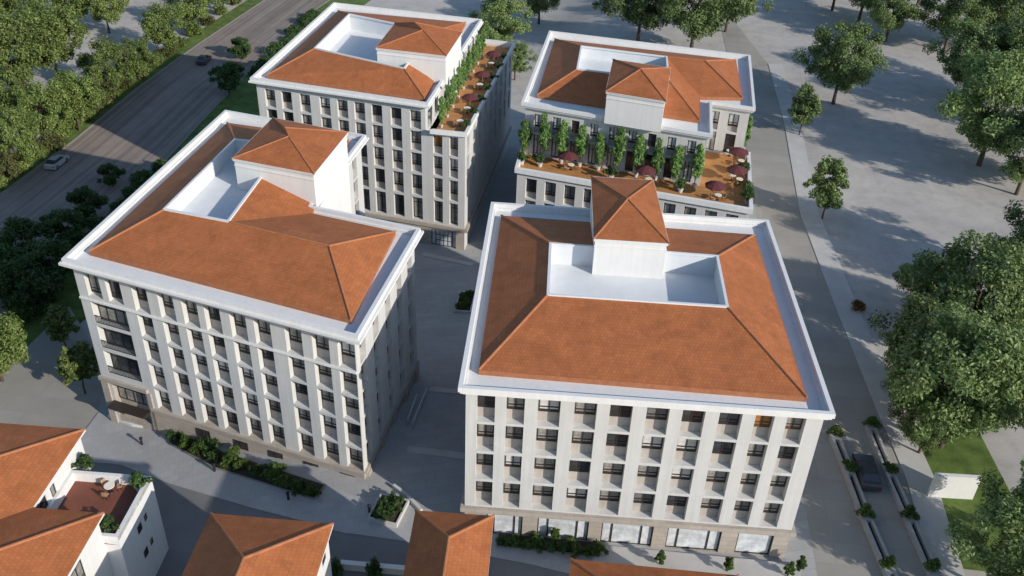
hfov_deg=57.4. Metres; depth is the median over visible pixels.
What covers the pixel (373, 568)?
shrub
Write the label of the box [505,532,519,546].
shrub
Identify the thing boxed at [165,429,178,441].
shrub
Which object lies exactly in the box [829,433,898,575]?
ramp parapet
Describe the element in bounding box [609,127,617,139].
window
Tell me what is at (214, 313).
window
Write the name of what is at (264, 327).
window
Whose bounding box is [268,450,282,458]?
basement window
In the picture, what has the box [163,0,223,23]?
woodland tree
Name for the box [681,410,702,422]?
window
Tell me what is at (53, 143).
roadside bush
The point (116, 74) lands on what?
woodland tree
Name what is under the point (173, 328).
window
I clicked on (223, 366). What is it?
window
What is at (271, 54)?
hedge bush
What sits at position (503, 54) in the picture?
potted shrub
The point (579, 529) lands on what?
shop window
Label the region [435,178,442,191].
window
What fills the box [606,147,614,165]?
window
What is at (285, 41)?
hedge bush
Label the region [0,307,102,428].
entry path
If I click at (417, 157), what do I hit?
window
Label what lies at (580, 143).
columnar shrub
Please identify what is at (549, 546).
shrub
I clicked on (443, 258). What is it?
plaza step
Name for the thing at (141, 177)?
hedge bush
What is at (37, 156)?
roadside bush
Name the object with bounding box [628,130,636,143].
window
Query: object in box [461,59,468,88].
columnar shrub
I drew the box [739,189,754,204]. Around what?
potted shrub
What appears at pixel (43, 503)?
window
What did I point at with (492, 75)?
potted shrub
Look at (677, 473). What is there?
window
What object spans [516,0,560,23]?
broadleaf tree
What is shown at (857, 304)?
shrub
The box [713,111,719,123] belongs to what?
window
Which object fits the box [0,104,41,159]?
woodland tree
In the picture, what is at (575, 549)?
shrub
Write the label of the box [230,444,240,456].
shrub
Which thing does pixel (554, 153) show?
window
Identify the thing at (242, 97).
grass verge
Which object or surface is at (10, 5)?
woodland tree
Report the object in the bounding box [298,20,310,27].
hedge bush
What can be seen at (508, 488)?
window
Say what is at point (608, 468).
window
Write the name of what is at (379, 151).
window
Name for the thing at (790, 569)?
cypress shrub
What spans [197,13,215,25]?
roadside bush
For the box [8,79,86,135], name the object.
woodland tree
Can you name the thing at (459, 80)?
columnar shrub
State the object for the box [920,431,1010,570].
grass patch
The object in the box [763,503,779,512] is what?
window
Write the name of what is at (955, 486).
boundary wall
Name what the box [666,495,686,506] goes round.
window
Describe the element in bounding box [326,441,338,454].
window
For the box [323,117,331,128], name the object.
window
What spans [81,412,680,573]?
front sidewalk
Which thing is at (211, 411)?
window
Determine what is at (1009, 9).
broadleaf tree
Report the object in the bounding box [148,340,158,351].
window
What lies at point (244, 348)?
window
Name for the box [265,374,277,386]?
window
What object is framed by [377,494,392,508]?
shrub
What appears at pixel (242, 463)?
shrub
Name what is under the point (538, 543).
shrub
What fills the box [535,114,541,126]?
window
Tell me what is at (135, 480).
potted shrub
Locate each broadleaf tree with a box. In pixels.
[468,0,533,40]
[508,39,538,79]
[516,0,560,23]
[592,0,695,40]
[652,0,756,47]
[702,0,774,31]
[791,18,891,104]
[830,0,835,10]
[848,0,873,21]
[860,0,929,41]
[867,291,1004,391]
[878,326,897,360]
[880,372,952,412]
[884,299,1023,448]
[887,395,970,457]
[892,252,972,312]
[896,229,1023,338]
[902,0,997,49]
[922,19,1015,89]
[935,44,1023,166]
[944,490,1023,575]
[947,318,1023,423]
[959,0,1023,33]
[972,226,1023,294]
[976,459,1023,554]
[979,14,1023,109]
[982,111,1023,195]
[999,271,1023,330]
[1003,199,1023,246]
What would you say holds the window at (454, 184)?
in the terraced block at (380, 77)
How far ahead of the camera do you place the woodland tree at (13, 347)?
113.36 m
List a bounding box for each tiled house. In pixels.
[182,512,333,575]
[403,509,494,575]
[570,558,739,575]
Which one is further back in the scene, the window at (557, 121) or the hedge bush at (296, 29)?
the hedge bush at (296, 29)
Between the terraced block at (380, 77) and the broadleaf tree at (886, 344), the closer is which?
the broadleaf tree at (886, 344)
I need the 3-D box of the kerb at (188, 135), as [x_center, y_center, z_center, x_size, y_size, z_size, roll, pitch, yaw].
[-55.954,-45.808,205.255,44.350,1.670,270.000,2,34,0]
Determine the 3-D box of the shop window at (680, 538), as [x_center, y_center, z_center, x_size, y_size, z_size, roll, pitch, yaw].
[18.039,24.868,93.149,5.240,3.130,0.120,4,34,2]
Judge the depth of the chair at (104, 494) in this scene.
87.05 m
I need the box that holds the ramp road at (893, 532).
[839,428,926,575]
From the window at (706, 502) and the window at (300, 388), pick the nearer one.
the window at (706, 502)
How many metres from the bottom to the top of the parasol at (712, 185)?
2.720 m
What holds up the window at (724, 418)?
in the hotel block at (639, 367)
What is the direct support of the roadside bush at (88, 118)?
on the ground
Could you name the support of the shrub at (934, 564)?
on the ramp parapet at (919, 542)
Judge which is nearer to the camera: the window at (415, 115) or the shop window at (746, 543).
the shop window at (746, 543)
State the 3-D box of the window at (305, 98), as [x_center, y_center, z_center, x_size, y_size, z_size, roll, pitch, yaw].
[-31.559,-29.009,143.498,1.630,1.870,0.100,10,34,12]
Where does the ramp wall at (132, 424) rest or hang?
on the front sidewalk
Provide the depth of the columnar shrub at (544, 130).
139.02 m
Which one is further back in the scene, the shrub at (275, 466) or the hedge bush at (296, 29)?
the hedge bush at (296, 29)
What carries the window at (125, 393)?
in the apartment block at (245, 282)
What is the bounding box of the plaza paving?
[98,133,816,575]
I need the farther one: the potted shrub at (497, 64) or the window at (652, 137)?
the potted shrub at (497, 64)
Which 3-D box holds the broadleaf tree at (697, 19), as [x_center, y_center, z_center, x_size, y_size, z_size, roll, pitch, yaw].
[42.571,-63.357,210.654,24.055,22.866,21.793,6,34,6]
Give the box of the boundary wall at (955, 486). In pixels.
[927,473,981,498]
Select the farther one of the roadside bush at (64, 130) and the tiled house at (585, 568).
the roadside bush at (64, 130)
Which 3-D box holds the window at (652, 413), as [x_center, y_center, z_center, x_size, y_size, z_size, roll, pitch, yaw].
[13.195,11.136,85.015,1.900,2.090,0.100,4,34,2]
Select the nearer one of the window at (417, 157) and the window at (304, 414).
the window at (304, 414)
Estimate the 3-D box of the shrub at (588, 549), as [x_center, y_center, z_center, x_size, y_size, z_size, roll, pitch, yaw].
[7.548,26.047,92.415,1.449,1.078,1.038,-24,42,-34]
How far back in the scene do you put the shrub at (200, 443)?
104.97 m
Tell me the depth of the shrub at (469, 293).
135.74 m
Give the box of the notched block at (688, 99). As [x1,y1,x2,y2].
[514,30,755,217]
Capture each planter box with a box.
[367,493,409,527]
[454,291,473,313]
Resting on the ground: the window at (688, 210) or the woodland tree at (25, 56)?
the woodland tree at (25, 56)
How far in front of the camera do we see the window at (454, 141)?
140.58 m
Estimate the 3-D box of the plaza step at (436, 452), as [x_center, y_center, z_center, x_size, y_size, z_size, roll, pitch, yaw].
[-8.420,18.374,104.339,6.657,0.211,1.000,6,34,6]
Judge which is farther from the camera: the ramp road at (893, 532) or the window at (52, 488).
the ramp road at (893, 532)
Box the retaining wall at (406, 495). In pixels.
[392,484,422,510]
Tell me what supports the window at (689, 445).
in the hotel block at (639, 367)
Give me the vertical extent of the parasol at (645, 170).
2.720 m
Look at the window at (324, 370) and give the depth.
95.12 m
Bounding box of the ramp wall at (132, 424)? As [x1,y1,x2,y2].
[108,414,142,427]
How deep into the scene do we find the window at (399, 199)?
149.17 m
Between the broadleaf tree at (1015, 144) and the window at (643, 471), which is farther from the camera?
the broadleaf tree at (1015, 144)
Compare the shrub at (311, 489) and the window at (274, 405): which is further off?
the window at (274, 405)
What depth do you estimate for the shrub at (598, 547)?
92.30 m
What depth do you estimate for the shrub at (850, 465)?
102.88 m
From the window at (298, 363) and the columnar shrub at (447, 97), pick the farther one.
the columnar shrub at (447, 97)
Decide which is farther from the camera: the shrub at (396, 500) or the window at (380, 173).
the window at (380, 173)
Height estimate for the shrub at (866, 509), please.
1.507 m
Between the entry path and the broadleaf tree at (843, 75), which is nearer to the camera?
the entry path
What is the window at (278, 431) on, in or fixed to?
in the apartment block at (245, 282)
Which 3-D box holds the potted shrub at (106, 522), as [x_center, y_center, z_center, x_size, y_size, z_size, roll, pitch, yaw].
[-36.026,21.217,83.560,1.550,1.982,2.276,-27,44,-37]
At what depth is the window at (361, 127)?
143.63 m
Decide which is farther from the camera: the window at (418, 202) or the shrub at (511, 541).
the window at (418, 202)
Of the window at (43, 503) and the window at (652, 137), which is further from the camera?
the window at (652, 137)
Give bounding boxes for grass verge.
[0,0,262,192]
[1,0,369,370]
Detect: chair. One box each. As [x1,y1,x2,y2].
[100,478,106,487]
[101,492,109,499]
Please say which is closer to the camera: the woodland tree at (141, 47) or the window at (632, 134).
the window at (632, 134)
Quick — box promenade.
[719,19,917,575]
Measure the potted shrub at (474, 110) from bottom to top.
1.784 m
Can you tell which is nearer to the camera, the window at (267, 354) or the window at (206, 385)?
the window at (267, 354)
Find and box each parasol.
[462,93,477,107]
[475,71,489,83]
[486,51,500,61]
[558,151,577,168]
[636,165,655,174]
[705,180,725,199]
[727,165,746,182]
[729,147,748,164]
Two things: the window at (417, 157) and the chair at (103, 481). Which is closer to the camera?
the chair at (103, 481)
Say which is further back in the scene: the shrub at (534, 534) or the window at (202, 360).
the window at (202, 360)
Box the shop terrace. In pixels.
[592,545,800,575]
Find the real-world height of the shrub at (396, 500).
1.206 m
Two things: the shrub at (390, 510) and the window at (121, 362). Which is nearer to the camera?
the shrub at (390, 510)
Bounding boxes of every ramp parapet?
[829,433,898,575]
[865,424,941,575]
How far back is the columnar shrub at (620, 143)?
135.85 m
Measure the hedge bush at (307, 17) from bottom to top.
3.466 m
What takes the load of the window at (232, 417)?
in the apartment block at (245, 282)
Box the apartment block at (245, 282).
[58,110,423,478]
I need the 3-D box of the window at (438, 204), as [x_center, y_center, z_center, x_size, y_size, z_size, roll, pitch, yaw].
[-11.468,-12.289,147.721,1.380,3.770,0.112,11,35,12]
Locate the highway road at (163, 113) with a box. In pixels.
[0,0,326,316]
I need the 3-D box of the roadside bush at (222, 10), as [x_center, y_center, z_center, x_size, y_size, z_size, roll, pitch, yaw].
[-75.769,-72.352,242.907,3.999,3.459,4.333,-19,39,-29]
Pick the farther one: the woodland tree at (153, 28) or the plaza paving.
the woodland tree at (153, 28)
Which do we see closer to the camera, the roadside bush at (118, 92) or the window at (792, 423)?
the window at (792, 423)
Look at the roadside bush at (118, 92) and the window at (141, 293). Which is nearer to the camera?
the window at (141, 293)
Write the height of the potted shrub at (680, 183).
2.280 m
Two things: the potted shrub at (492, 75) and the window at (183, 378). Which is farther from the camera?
the potted shrub at (492, 75)
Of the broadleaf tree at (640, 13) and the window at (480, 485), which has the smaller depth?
the window at (480, 485)
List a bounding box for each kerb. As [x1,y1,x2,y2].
[0,0,263,195]
[3,0,328,318]
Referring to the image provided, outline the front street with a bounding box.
[91,463,569,575]
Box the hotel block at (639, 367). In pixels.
[458,175,835,557]
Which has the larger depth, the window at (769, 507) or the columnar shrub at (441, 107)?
the columnar shrub at (441, 107)
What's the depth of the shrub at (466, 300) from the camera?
133.92 m
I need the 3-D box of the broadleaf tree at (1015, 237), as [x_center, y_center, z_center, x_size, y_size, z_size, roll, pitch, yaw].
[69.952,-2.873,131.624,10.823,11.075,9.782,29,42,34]
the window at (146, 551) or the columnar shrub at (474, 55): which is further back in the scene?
the columnar shrub at (474, 55)
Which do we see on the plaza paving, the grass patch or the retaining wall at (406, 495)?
the retaining wall at (406, 495)
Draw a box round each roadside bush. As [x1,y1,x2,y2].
[0,174,10,188]
[3,159,23,178]
[13,156,33,171]
[29,132,67,152]
[31,144,49,162]
[48,119,71,137]
[64,115,84,127]
[78,110,96,121]
[96,93,112,109]
[106,85,121,97]
[119,75,132,88]
[131,61,151,78]
[142,51,163,67]
[153,45,176,57]
[174,35,188,47]
[184,20,203,36]
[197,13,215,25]
[212,4,227,14]
[230,0,242,4]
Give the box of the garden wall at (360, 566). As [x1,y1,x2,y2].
[340,560,404,574]
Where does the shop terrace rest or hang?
on the plaza paving
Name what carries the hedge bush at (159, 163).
on the ground
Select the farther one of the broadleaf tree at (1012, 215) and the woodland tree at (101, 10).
the woodland tree at (101, 10)
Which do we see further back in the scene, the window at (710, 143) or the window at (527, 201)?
the window at (710, 143)
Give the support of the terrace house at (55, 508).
on the ground
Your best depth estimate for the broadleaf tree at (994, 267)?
113.53 m
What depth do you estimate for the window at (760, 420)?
84.87 m
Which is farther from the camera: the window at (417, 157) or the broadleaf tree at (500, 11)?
the broadleaf tree at (500, 11)
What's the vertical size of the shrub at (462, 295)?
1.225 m
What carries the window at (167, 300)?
in the apartment block at (245, 282)
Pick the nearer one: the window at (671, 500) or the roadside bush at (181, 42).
the window at (671, 500)
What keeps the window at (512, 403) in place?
in the hotel block at (639, 367)
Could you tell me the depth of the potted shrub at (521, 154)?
139.36 m
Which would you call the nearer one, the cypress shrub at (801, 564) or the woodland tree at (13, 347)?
the cypress shrub at (801, 564)
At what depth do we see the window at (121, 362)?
106.61 m
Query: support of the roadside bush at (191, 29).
on the ground
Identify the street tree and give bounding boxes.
[787,81,822,134]
[803,154,849,219]
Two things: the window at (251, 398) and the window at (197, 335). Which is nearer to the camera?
the window at (197, 335)
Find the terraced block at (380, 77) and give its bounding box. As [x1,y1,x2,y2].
[248,2,514,249]
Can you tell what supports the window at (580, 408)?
in the hotel block at (639, 367)
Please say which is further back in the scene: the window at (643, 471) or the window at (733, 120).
the window at (733, 120)
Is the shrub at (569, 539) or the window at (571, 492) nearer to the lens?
the window at (571, 492)
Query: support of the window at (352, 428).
in the apartment block at (245, 282)
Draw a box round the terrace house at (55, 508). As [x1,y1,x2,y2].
[0,423,168,575]
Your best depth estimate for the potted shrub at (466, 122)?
140.57 m
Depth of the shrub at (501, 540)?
93.09 m
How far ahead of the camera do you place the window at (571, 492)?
91.50 m
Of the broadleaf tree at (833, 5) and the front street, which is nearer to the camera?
the front street
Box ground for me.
[3,0,1023,575]
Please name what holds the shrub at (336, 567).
on the ground
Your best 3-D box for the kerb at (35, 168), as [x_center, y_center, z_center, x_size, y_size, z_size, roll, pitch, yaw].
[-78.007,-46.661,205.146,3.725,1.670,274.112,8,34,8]
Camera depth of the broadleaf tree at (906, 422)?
103.61 m
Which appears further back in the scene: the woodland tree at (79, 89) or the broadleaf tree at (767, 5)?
the broadleaf tree at (767, 5)
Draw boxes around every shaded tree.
[0,216,54,257]
[0,243,23,299]
[0,256,63,320]
[14,237,79,290]
[39,208,101,248]
[65,185,108,218]
[96,162,126,186]
[208,61,245,92]
[227,36,251,59]
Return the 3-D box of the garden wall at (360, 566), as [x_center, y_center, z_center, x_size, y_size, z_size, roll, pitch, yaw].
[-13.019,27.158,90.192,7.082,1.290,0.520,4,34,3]
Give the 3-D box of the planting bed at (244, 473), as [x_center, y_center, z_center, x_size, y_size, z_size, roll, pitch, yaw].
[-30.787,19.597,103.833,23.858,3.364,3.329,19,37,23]
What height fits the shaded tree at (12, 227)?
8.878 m
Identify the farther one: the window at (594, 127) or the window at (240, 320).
the window at (594, 127)
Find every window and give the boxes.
[36,495,47,507]
[50,483,55,496]
[71,559,85,575]
[87,274,101,293]
[97,303,128,325]
[104,328,134,350]
[109,280,122,299]
[110,353,140,376]
[117,386,147,405]
[136,287,147,301]
[137,521,141,533]
[142,316,153,327]
[144,546,148,558]
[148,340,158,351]
[153,365,164,377]
[159,390,169,403]
[162,294,173,308]
[168,323,178,334]
[173,348,184,359]
[178,373,189,385]
[183,398,194,410]
[186,301,197,314]
[191,329,202,340]
[196,354,207,365]
[196,428,210,438]
[201,379,211,391]
[206,405,216,417]
[208,306,220,320]
[213,335,224,346]
[218,360,229,372]
[222,385,233,398]
[227,411,237,424]
[233,439,248,450]
[234,313,246,327]
[238,342,250,354]
[242,367,253,379]
[246,392,257,405]
[250,418,261,431]
[258,320,270,334]
[262,349,274,360]
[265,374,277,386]
[266,89,275,99]
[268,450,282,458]
[269,109,277,117]
[269,399,280,412]
[273,425,284,438]
[283,91,291,102]
[285,111,293,120]
[289,328,301,342]
[292,357,304,369]
[295,382,307,394]
[298,408,310,420]
[301,94,309,104]
[301,433,313,447]
[303,114,311,124]
[304,461,318,466]
[315,335,328,350]
[318,364,331,376]
[321,97,329,107]
[321,390,333,402]
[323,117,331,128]
[324,415,336,428]
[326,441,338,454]
[338,99,347,110]
[340,120,348,130]
[341,342,354,357]
[343,371,356,383]
[345,396,358,409]
[348,422,360,435]
[350,448,362,462]
[355,102,364,112]
[357,122,365,134]
[361,145,366,156]
[362,166,368,179]
[363,189,369,208]
[373,104,381,115]
[374,125,382,137]
[375,147,383,158]
[376,168,384,181]
[377,191,386,211]
[392,107,401,118]
[393,128,401,140]
[393,149,402,161]
[394,171,403,185]
[395,194,404,214]
[411,110,420,121]
[412,131,420,143]
[412,152,421,164]
[413,174,421,187]
[414,197,422,217]
[432,229,455,247]
[434,135,441,146]
[435,156,442,168]
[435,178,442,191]
[435,201,442,220]
[451,137,457,149]
[451,158,457,170]
[451,180,457,194]
[451,203,457,223]
[476,481,491,491]
[477,424,493,436]
[477,453,492,464]
[478,395,494,407]
[487,514,521,533]
[504,483,519,493]
[505,455,520,467]
[506,426,522,438]
[507,397,524,409]
[526,200,535,204]
[527,178,536,192]
[533,134,540,153]
[533,485,552,496]
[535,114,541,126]
[535,458,554,469]
[537,428,557,441]
[537,518,588,539]
[539,400,559,411]
[545,182,555,195]
[551,137,557,156]
[553,117,560,129]
[565,185,575,199]
[566,488,586,498]
[569,460,589,472]
[570,141,576,160]
[572,120,579,133]
[572,431,592,443]
[574,402,595,414]
[584,189,590,202]
[588,144,594,163]
[590,123,598,136]
[599,490,619,500]
[600,523,652,544]
[602,463,623,474]
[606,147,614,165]
[606,433,627,446]
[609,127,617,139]
[609,405,631,417]
[625,151,633,170]
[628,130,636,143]
[633,493,653,503]
[637,465,657,477]
[641,436,662,449]
[645,154,653,165]
[646,407,667,419]
[648,133,656,146]
[663,158,671,177]
[663,203,675,213]
[665,528,720,549]
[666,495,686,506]
[667,137,675,149]
[671,468,691,479]
[676,438,697,451]
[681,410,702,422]
[683,161,692,180]
[684,206,695,214]
[687,140,695,153]
[700,498,720,508]
[705,210,716,215]
[706,131,715,149]
[706,470,726,482]
[712,441,733,454]
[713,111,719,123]
[718,413,739,424]
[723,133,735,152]
[726,214,737,217]
[728,114,738,126]
[734,500,750,510]
[734,533,772,553]
[740,473,756,484]
[747,444,764,456]
[754,415,771,427]
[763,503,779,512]
[770,475,786,486]
[777,446,794,458]
[785,417,802,429]
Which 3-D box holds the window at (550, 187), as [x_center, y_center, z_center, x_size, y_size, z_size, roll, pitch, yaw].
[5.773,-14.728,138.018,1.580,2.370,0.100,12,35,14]
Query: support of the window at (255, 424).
in the apartment block at (245, 282)
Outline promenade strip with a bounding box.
[768,64,964,575]
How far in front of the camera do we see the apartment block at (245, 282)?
101.43 m
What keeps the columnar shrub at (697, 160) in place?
on the notched block at (688, 99)
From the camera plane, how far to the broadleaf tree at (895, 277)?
127.10 m
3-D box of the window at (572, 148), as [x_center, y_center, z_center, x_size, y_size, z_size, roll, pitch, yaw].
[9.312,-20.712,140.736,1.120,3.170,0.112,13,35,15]
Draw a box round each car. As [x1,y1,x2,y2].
[43,154,69,169]
[195,55,211,64]
[852,452,882,491]
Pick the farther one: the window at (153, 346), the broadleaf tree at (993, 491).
the window at (153, 346)
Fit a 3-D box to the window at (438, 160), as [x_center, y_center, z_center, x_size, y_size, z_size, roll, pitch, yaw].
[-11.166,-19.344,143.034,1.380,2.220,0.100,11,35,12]
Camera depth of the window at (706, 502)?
91.01 m
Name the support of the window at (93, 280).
in the apartment block at (245, 282)
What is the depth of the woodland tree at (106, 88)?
186.76 m
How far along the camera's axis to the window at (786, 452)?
86.76 m
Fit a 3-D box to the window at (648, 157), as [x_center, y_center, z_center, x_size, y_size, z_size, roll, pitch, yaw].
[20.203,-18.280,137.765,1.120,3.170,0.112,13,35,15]
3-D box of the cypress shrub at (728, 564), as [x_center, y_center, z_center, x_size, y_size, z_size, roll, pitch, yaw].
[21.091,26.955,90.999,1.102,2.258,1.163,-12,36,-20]
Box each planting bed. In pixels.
[169,437,325,499]
[496,532,603,556]
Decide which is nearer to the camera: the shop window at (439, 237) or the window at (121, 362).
the window at (121, 362)
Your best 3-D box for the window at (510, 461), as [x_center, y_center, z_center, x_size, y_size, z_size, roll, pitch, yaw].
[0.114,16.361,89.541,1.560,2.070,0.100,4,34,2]
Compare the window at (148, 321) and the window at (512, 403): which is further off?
the window at (148, 321)
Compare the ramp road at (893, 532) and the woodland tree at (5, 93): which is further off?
the woodland tree at (5, 93)
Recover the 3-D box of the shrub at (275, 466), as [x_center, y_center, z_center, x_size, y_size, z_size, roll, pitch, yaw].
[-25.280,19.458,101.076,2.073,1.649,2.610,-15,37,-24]
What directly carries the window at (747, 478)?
in the hotel block at (639, 367)
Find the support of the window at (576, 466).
in the hotel block at (639, 367)
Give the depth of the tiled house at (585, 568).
83.66 m
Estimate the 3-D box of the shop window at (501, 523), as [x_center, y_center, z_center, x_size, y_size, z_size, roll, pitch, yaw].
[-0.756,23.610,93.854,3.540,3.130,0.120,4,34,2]
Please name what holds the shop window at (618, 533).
in the hotel block at (639, 367)
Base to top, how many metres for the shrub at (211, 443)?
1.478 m
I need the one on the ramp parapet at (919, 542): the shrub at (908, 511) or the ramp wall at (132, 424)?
the shrub at (908, 511)
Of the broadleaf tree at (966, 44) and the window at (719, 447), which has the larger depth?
the broadleaf tree at (966, 44)
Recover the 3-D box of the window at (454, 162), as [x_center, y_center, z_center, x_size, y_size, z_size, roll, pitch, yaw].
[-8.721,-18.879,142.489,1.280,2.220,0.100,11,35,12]
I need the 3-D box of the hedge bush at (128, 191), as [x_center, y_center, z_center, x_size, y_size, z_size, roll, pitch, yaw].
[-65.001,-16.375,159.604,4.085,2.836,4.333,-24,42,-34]
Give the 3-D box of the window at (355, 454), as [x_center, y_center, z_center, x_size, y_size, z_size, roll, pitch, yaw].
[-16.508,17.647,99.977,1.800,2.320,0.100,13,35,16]
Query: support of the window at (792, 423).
in the hotel block at (639, 367)
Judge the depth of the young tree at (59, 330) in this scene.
121.14 m
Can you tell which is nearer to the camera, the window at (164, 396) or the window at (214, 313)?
the window at (214, 313)
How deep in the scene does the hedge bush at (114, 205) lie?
154.35 m
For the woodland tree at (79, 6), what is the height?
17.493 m
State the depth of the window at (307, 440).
101.85 m
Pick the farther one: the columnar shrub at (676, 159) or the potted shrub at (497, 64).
the potted shrub at (497, 64)
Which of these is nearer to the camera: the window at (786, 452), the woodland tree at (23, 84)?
the window at (786, 452)
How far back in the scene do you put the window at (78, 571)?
78.86 m
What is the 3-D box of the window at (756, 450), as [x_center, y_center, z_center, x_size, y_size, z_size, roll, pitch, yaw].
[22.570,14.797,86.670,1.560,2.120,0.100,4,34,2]
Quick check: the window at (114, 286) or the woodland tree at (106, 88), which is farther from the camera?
the woodland tree at (106, 88)
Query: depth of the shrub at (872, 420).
109.03 m
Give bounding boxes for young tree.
[41,303,79,345]
[54,339,98,393]
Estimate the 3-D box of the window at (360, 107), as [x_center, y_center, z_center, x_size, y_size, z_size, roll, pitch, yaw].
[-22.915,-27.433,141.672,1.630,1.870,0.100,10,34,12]
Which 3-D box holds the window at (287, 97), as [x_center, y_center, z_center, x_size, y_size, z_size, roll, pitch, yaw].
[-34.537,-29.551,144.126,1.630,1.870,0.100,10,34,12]
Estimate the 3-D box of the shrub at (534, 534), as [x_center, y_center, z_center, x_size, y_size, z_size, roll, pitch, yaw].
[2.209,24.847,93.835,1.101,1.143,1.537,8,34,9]
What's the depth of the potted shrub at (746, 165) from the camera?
138.62 m
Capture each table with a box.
[104,482,114,493]
[715,193,721,200]
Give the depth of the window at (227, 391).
102.40 m
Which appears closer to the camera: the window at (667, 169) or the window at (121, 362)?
the window at (121, 362)
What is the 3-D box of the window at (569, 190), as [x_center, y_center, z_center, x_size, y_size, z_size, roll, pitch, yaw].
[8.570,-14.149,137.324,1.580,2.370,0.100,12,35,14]
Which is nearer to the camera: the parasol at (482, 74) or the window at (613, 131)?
the window at (613, 131)
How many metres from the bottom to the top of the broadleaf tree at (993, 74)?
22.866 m
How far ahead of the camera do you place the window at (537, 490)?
91.61 m
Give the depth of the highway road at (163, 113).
185.73 m
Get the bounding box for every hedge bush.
[4,307,28,320]
[87,216,104,229]
[108,198,124,211]
[121,185,138,199]
[129,169,153,188]
[150,157,168,172]
[247,65,259,75]
[255,56,270,67]
[262,41,283,53]
[266,50,277,57]
[278,38,291,46]
[283,24,303,34]
[283,32,296,38]
[296,12,316,22]
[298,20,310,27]
[305,7,320,18]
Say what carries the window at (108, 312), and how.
in the apartment block at (245, 282)
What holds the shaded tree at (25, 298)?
on the ground
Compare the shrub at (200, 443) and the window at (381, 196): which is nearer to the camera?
the shrub at (200, 443)
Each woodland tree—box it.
[0,0,38,30]
[0,9,55,84]
[0,76,33,112]
[0,78,46,111]
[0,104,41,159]
[0,144,22,176]
[0,312,30,381]
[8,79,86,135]
[13,0,90,77]
[27,0,89,19]
[47,69,105,130]
[70,0,129,32]
[76,34,143,98]
[84,78,116,114]
[115,37,159,79]
[138,1,187,48]
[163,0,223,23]
[210,0,229,5]
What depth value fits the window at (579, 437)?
87.45 m
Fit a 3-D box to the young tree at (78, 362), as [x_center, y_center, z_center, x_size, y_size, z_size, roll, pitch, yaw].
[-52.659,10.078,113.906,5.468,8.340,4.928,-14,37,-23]
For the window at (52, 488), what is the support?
in the terrace house at (55, 508)
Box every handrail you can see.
[407,394,416,426]
[412,388,426,428]
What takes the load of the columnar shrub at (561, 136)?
on the notched block at (688, 99)
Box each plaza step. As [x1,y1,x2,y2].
[406,446,464,458]
[421,252,473,265]
[429,387,464,394]
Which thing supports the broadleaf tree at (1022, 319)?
on the ground
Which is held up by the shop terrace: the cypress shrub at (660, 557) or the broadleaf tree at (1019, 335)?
the cypress shrub at (660, 557)
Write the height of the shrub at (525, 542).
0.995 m
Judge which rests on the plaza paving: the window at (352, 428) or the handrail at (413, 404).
the handrail at (413, 404)
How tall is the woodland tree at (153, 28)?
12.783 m
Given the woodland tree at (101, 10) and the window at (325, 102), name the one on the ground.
the woodland tree at (101, 10)
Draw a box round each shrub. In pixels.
[71,453,93,470]
[99,513,119,532]
[128,471,152,491]
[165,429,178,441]
[178,434,191,449]
[188,436,210,455]
[202,448,220,461]
[204,435,219,449]
[219,452,238,468]
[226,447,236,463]
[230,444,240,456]
[232,457,247,469]
[247,463,267,477]
[260,469,280,481]
[267,461,286,476]
[273,473,291,488]
[289,478,308,496]
[302,483,321,496]
[331,556,343,575]
[365,556,382,575]
[371,504,387,521]
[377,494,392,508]
[384,503,402,516]
[389,490,404,505]
[437,96,446,127]
[444,84,451,117]
[448,76,457,107]
[454,67,463,97]
[454,301,464,308]
[458,293,466,300]
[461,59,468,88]
[463,119,470,127]
[463,297,470,306]
[464,290,474,296]
[465,49,472,80]
[467,106,478,114]
[471,43,478,72]
[475,35,481,64]
[475,95,486,103]
[479,28,485,56]
[483,82,491,92]
[490,72,499,81]
[493,61,503,70]
[495,533,507,546]
[499,51,506,60]
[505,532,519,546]
[516,149,531,164]
[516,538,531,550]
[518,119,532,153]
[529,531,538,541]
[530,536,545,553]
[532,152,544,166]
[537,112,551,156]
[544,540,560,553]
[550,527,560,541]
[555,119,569,163]
[557,543,570,554]
[562,535,576,544]
[570,542,585,558]
[573,124,588,166]
[582,543,592,557]
[591,538,608,556]
[593,132,607,170]
[602,165,618,176]
[611,126,626,171]
[632,134,647,177]
[650,137,664,180]
[654,549,665,564]
[670,145,684,184]
[673,177,687,192]
[690,143,704,187]
[723,557,733,570]
[738,162,750,176]
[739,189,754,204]
[742,180,753,192]
[743,114,752,148]
[783,561,795,575]
[795,555,807,571]
[825,424,845,438]
[841,459,858,471]
[851,299,866,311]
[854,503,875,518]
[861,415,882,429]
[878,555,896,569]
[882,461,899,473]
[898,504,920,520]
[923,557,940,571]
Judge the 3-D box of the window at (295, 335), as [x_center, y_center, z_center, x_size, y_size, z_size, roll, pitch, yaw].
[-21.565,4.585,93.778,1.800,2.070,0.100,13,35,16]
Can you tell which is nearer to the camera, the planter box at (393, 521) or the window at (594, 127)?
the planter box at (393, 521)
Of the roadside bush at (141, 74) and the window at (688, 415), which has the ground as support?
the roadside bush at (141, 74)
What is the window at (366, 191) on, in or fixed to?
in the terraced block at (380, 77)
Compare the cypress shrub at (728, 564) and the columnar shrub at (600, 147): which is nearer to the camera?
the cypress shrub at (728, 564)
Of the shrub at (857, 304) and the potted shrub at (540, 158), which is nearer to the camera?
the shrub at (857, 304)
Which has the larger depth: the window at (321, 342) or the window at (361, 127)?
the window at (361, 127)
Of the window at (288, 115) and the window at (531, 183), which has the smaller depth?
the window at (531, 183)
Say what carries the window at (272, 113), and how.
in the terraced block at (380, 77)
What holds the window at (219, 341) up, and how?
in the apartment block at (245, 282)

